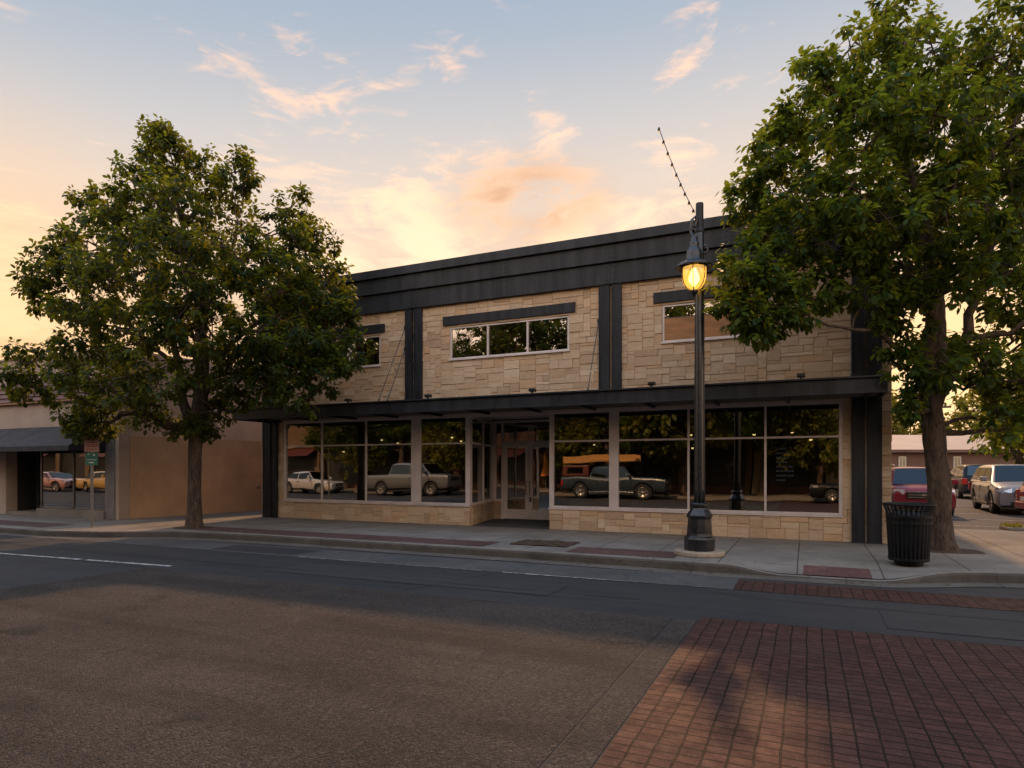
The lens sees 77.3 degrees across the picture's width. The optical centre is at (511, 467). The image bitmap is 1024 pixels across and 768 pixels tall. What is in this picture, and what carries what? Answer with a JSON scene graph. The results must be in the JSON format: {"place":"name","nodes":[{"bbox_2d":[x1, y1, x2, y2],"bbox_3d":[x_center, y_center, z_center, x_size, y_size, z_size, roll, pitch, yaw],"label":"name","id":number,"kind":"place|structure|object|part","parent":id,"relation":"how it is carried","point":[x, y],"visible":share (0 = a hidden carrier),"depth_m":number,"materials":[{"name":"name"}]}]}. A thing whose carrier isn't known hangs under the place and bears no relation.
{"place":"outdoors","nodes":[
{"label":"outdoors","id":0,"kind":"place"},
{"bbox_2d":[0,567,670,767],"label":"intersection pavement","id":1,"kind":"structure","parent":0,"point":[147,667],"depth_m":5.40,"materials":[{"name":"grey asphalt"}]},
{"bbox_2d":[0,538,1023,646],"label":"road lane asphalt","id":2,"kind":"structure","parent":0,"point":[676,602],"depth_m":8.95,"materials":[{"name":"grey asphalt"}]},
{"bbox_2d":[0,535,49,542],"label":"asphalt patch","id":3,"kind":"object","parent":2,"relation":"on","point":[10,539],"visible":1,"depth_m":15.48,"materials":[{"name":"grey asphalt"}]},
{"bbox_2d":[0,553,170,565],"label":"road marking","id":4,"kind":"object","parent":2,"relation":"on","point":[88,559],"visible":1,"depth_m":11.99,"materials":[{"name":"paint"}]},
{"bbox_2d":[267,564,567,595],"bbox_3d":[-1.662,1.740,10.148,5.100,0.001,0.850,0,0,25],"label":"asphalt patch","id":5,"kind":"object","parent":2,"relation":"on","point":[471,582],"visible":1,"depth_m":9.95,"materials":[{"name":"grey asphalt"}]},
{"bbox_2d":[0,534,1018,621],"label":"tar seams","id":6,"kind":"object","parent":2,"relation":"on","point":[474,576],"visible":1,"depth_m":10.02,"materials":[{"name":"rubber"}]},
{"bbox_2d":[877,605,1023,640],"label":"asphalt patch","id":7,"kind":"object","parent":2,"relation":"on","point":[968,624],"visible":1,"depth_m":7.19,"materials":[{"name":"grey asphalt"}]},
{"bbox_2d":[0,510,1023,578],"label":"sidewalk","id":8,"kind":"structure","parent":0,"point":[1004,549],"depth_m":13.84,"materials":[{"name":"concrete"}]},
{"bbox_2d":[0,520,74,526],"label":"paver strip","id":9,"kind":"object","parent":8,"relation":"on","point":[24,523],"visible":1,"depth_m":18.24,"materials":[{"name":"red brick"}]},
{"bbox_2d":[84,429,98,527],"bbox_3d":[-11.197,0.290,17.065,0.246,2.620,0.249,0,0,23],"label":"sign post","id":10,"kind":"object","parent":8,"relation":"on","point":[91,449],"visible":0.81,"depth_m":17.07,"materials":[{"name":"grey metal"}]},
{"bbox_2d":[173,526,213,528],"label":"tree pit soil","id":11,"kind":"object","parent":8,"relation":"on","point":[181,527],"visible":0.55,"depth_m":16.88,"materials":[{"name":"brown soil"}]},
{"bbox_2d":[0,113,368,527],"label":"street tree","id":12,"kind":"object","parent":11,"relation":"on","point":[289,290],"visible":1,"depth_m":16.16,"materials":[{"name":"green plant"}]},
{"bbox_2d":[189,527,498,545],"bbox_3d":[-4.534,1.596,15.211,9.050,0.001,0.850,0,0,25],"label":"paver strip","id":13,"kind":"object","parent":8,"relation":"on","point":[375,537],"visible":0.8,"depth_m":14.81,"materials":[{"name":"red brick"}]},
{"bbox_2d":[471,519,548,528],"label":"entry paving","id":14,"kind":"structure","parent":8,"relation":"on","point":[535,524],"depth_m":18.24,"materials":[{"name":"concrete"}]},
{"bbox_2d":[510,539,579,546],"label":"tree pit soil","id":15,"kind":"object","parent":8,"relation":"on","point":[549,543],"visible":0.98,"depth_m":13.41,"materials":[{"name":"brown soil"}]},
{"bbox_2d":[92,521,1008,585],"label":"fallen leaves","id":16,"kind":"object","parent":8,"relation":"on","point":[614,565],"visible":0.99,"depth_m":12.57,"materials":[{"name":"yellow plant"}]},
{"bbox_2d":[566,547,677,557],"bbox_3d":[2.108,1.596,12.085,2.030,0.001,0.880,0,0,25],"label":"paver strip","id":17,"kind":"object","parent":8,"relation":"on","point":[644,553],"visible":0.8,"depth_m":12.02,"materials":[{"name":"brown brick"}]},
{"bbox_2d":[674,202,724,557],"bbox_3d":[3.422,-1.615,11.659,0.900,6.430,0.999,0,0,8],"label":"street lamp","id":18,"kind":"object","parent":8,"relation":"on","point":[699,539],"visible":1,"depth_m":11.63,"materials":[{"name":"metal"}]},
{"bbox_2d":[658,127,694,214],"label":"string lights","id":19,"kind":"object","parent":18,"relation":"hanging from","point":[676,177],"visible":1,"depth_m":11.59},
{"bbox_2d":[803,565,872,578],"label":"tactile paving","id":20,"kind":"structure","parent":8,"relation":"on","point":[836,571],"depth_m":10.29,"materials":[{"name":"red brick"}]},
{"bbox_2d":[882,502,936,565],"bbox_3d":[6.551,1.094,10.581,0.776,1.012,0.776,0,0,8],"label":"litter bin","id":21,"kind":"object","parent":8,"relation":"on","point":[908,538],"visible":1,"depth_m":10.35,"materials":[{"name":"black metal"}]},
{"bbox_2d":[930,548,985,553],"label":"tree pit soil","id":22,"kind":"object","parent":8,"relation":"on","point":[966,551],"visible":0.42,"depth_m":12.13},
{"bbox_2d":[701,0,1023,550],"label":"street tree","id":23,"kind":"object","parent":22,"relation":"on","point":[901,126],"visible":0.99,"depth_m":11.39,"materials":[{"name":"green plant"}]},
{"bbox_2d":[0,539,1023,767],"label":"road","id":24,"kind":"structure","parent":0,"point":[18,570],"depth_m":10.19,"materials":[{"name":"grey asphalt"}]},
{"bbox_2d":[56,538,738,589],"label":"parking lane","id":25,"kind":"structure","parent":24,"relation":"on","point":[716,582],"depth_m":11.40,"materials":[{"name":"grey asphalt"}]},
{"bbox_2d":[212,545,317,554],"bbox_3d":[-5.253,1.740,13.588,2.300,0.001,0.800,0,0,25],"label":"asphalt patch","id":26,"kind":"object","parent":25,"relation":"on","point":[273,550],"visible":1,"depth_m":13.59,"materials":[{"name":"grey asphalt"}]},
{"bbox_2d":[308,557,712,587],"bbox_3d":[-0.613,1.740,10.873,7.800,0.001,0.050,0,0,24],"label":"lane edge line","id":27,"kind":"object","parent":25,"relation":"on","point":[526,573],"visible":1,"depth_m":10.32,"materials":[{"name":"paint"}]},
{"bbox_2d":[0,527,1023,587],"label":"kerb","id":28,"kind":"structure","parent":24,"relation":"on","point":[983,579],"depth_m":11.88,"materials":[{"name":"concrete"}]},
{"bbox_2d":[192,531,1002,586],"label":"kerb joints","id":29,"kind":"object","parent":28,"relation":"on","point":[573,554],"visible":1,"depth_m":11.76,"materials":[{"name":"grey concrete"}]},
{"bbox_2d":[542,618,695,767],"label":"pavement band","id":30,"kind":"object","parent":24,"relation":"on","point":[586,742],"visible":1,"depth_m":4.69,"materials":[{"name":"grey concrete"}]},
{"bbox_2d":[594,617,1023,767],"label":"brick crosswalk","id":31,"kind":"structure","parent":24,"relation":"on","point":[724,693],"depth_m":4.71,"materials":[{"name":"red brick"}]},
{"bbox_2d":[733,580,1023,611],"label":"brick gutter paving","id":32,"kind":"structure","parent":24,"relation":"on","point":[914,597],"depth_m":8.72,"materials":[{"name":"red brick"}]},
{"bbox_2d":[0,0,1023,432],"label":"sky","id":33,"kind":"structure","parent":0,"point":[422,131],"materials":[{"name":"blue"}]},
{"bbox_2d":[898,494,1023,529],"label":"parking lot","id":34,"kind":"structure","parent":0,"point":[971,519],"depth_m":21.09,"materials":[{"name":"grey asphalt"}]},
{"bbox_2d":[891,464,958,515],"bbox_3d":[14.148,0.749,22.576,2.260,1.729,4.805,0,0,25],"label":"parked car","id":35,"kind":"object","parent":34,"relation":"on","point":[908,484],"visible":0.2,"depth_m":21.10,"materials":[{"name":"red paint"}]},
{"bbox_2d":[951,464,987,497],"bbox_3d":[24.604,0.722,34.228,2.350,1.781,4.905,0,0,24],"label":"parked car","id":36,"kind":"object","parent":34,"relation":"on","point":[963,474],"visible":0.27,"depth_m":32.79,"materials":[{"name":"black paint"}]},
{"bbox_3d":[24.049,0.212,34.975,0.172,0.477,1.180,0,0,24],"label":"side window","id":37,"kind":"part","parent":36,"relation":"part of","materials":[{"name":"brown glass"}]},
{"bbox_3d":[23.577,0.212,33.900,0.172,0.477,1.026,0,0,24],"label":"side window","id":38,"kind":"part","parent":36,"relation":"part of","materials":[{"name":"brown glass"}]},
{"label":"side window","id":39,"kind":"part","parent":36,"relation":"part of","materials":[{"name":"brown glass"}]},
{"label":"rear window","id":40,"kind":"part","parent":36,"relation":"part of","materials":[{"name":"blue glass"}]},
{"bbox_2d":[953,502,1012,526],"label":"parking bay lines","id":41,"kind":"object","parent":34,"relation":"on","point":[980,519],"visible":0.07,"depth_m":20.21,"materials":[{"name":"paint"}]},
{"bbox_2d":[967,359,1023,463],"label":"lot tree","id":42,"kind":"object","parent":34,"relation":"on","point":[1019,458],"visible":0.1,"depth_m":34.88,"materials":[{"name":"green plant"}]},
{"bbox_2d":[968,464,1023,513],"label":"parked car","id":43,"kind":"object","parent":34,"relation":"on","point":[994,487],"visible":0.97,"depth_m":22.87,"materials":[{"name":"silver paint"}]},
{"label":"side window","id":44,"kind":"part","parent":43,"relation":"part of","materials":[{"name":"brown glass"}]},
{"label":"side window","id":45,"kind":"part","parent":43,"relation":"part of","materials":[{"name":"brown glass"}]},
{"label":"side window","id":46,"kind":"part","parent":43,"relation":"part of","materials":[{"name":"brown glass"}]},
{"bbox_2d":[999,525,1023,530],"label":"parking island","id":47,"kind":"structure","parent":34,"relation":"on","point":[1005,528],"depth_m":16.18,"materials":[{"name":"concrete"}]},
{"bbox_2d":[1000,522,1023,527],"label":"ground cover","id":48,"kind":"object","parent":47,"relation":"on","point":[1013,525],"visible":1,"depth_m":16.36,"materials":[{"name":"green plant"}]},
{"bbox_2d":[1015,482,1023,512],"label":"parked car","id":49,"kind":"object","parent":34,"relation":"on","point":[1019,497],"visible":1,"depth_m":19.14,"materials":[{"name":"red paint"}]},
{"label":"ground","id":50,"kind":"structure","parent":0,"visible":0},
{"bbox_2d":[0,346,261,519],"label":"stucco building","id":51,"kind":"structure","parent":50,"relation":"on","point":[44,470],"depth_m":21.09,"materials":[{"name":"paint"}]},
{"bbox_2d":[36,452,39,507],"bbox_3d":[-16.184,0.325,22.512,1.680,2.350,0.060,0,0,25],"label":"shop door","id":52,"kind":"structure","parent":51,"relation":"in","point":[37,453],"depth_m":22.81,"materials":[{"name":"black glass"}]},
{"bbox_2d":[40,450,104,510],"bbox_3d":[-13.981,0.189,21.026,3.525,2.318,0.800,0,0,25],"label":"shop window","id":53,"kind":"structure","parent":51,"relation":"in","point":[64,475],"depth_m":20.81,"materials":[{"name":"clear glass"}]},
{"bbox_2d":[232,193,899,543],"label":"commercial building","id":54,"kind":"structure","parent":50,"relation":"on","point":[552,383],"depth_m":17.08,"materials":[{"name":"stone"}]},
{"bbox_2d":[283,324,384,373],"bbox_3d":[-5.455,-3.575,19.537,3.880,1.240,0.130,0,0,25],"label":"upper window","id":55,"kind":"structure","parent":54,"relation":"in","point":[372,350],"depth_m":18.98,"materials":[{"name":"glass"}]},
{"bbox_2d":[282,414,471,506],"bbox_3d":[-4.188,-0.194,18.977,6.750,2.543,0.152,0,0,25],"label":"storefront window","id":56,"kind":"structure","parent":54,"relation":"in","point":[324,459],"depth_m":19.47,"materials":[{"name":"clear glass"}]},
{"bbox_2d":[443,302,575,360],"bbox_3d":[-0.140,-3.575,17.093,3.880,1.240,0.130,0,0,25],"label":"upper window","id":57,"kind":"structure","parent":54,"relation":"in","point":[544,335],"depth_m":17.05,"materials":[{"name":"glass"}]},
{"bbox_2d":[504,443,528,518],"bbox_3d":[0.127,0.423,19.666,0.835,2.315,0.180,0,0,25],"label":"door","id":58,"kind":"structure","parent":54,"relation":"in","point":[508,513],"depth_m":19.66,"materials":[{"name":"grey metal"}]},
{"bbox_2d":[529,443,548,519],"bbox_3d":[0.892,0.423,19.314,0.830,2.315,0.180,0,0,25],"label":"door","id":59,"kind":"structure","parent":54,"relation":"in","point":[533,514],"depth_m":19.44,"materials":[{"name":"grey metal"}]},
{"bbox_2d":[548,399,843,517],"bbox_3d":[4.043,-0.194,15.191,6.790,2.543,0.152,0,0,25],"label":"storefront window","id":60,"kind":"structure","parent":54,"relation":"in","point":[614,440],"depth_m":15.23,"materials":[{"name":"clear glass"}]},
{"bbox_2d":[653,283,778,343],"bbox_3d":[4.693,-3.575,14.869,2.800,1.240,0.130,0,0,25],"label":"upper window","id":61,"kind":"structure","parent":54,"relation":"in","point":[678,320],"depth_m":15.14,"materials":[{"name":"glass"}]},
{"bbox_2d":[891,389,913,434],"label":"distant tree","id":62,"kind":"object","parent":50,"relation":"on","point":[897,431],"visible":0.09,"depth_m":72.50,"materials":[{"name":"green plant"}]},
{"bbox_2d":[892,417,945,434],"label":"distant tree","id":63,"kind":"object","parent":50,"relation":"on","point":[918,431],"visible":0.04,"depth_m":78.51,"materials":[{"name":"green plant"}]},
{"bbox_2d":[891,435,1023,471],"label":"building","id":64,"kind":"structure","parent":50,"relation":"on","point":[907,450],"depth_m":56.00,"materials":[{"name":"brown"}]},
{"bbox_2d":[898,457,905,466],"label":"window","id":65,"kind":"structure","parent":64,"relation":"in","point":[901,460],"depth_m":55.95,"materials":[{"name":"white glass"}]},
{"bbox_2d":[953,457,960,466],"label":"window","id":66,"kind":"structure","parent":64,"relation":"in","point":[956,460],"depth_m":55.95,"materials":[{"name":"white glass"}]},
{"bbox_2d":[944,389,995,434],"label":"distant tree","id":67,"kind":"object","parent":50,"relation":"on","point":[961,405],"visible":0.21,"depth_m":73.70,"materials":[{"name":"green plant"}]}
]}

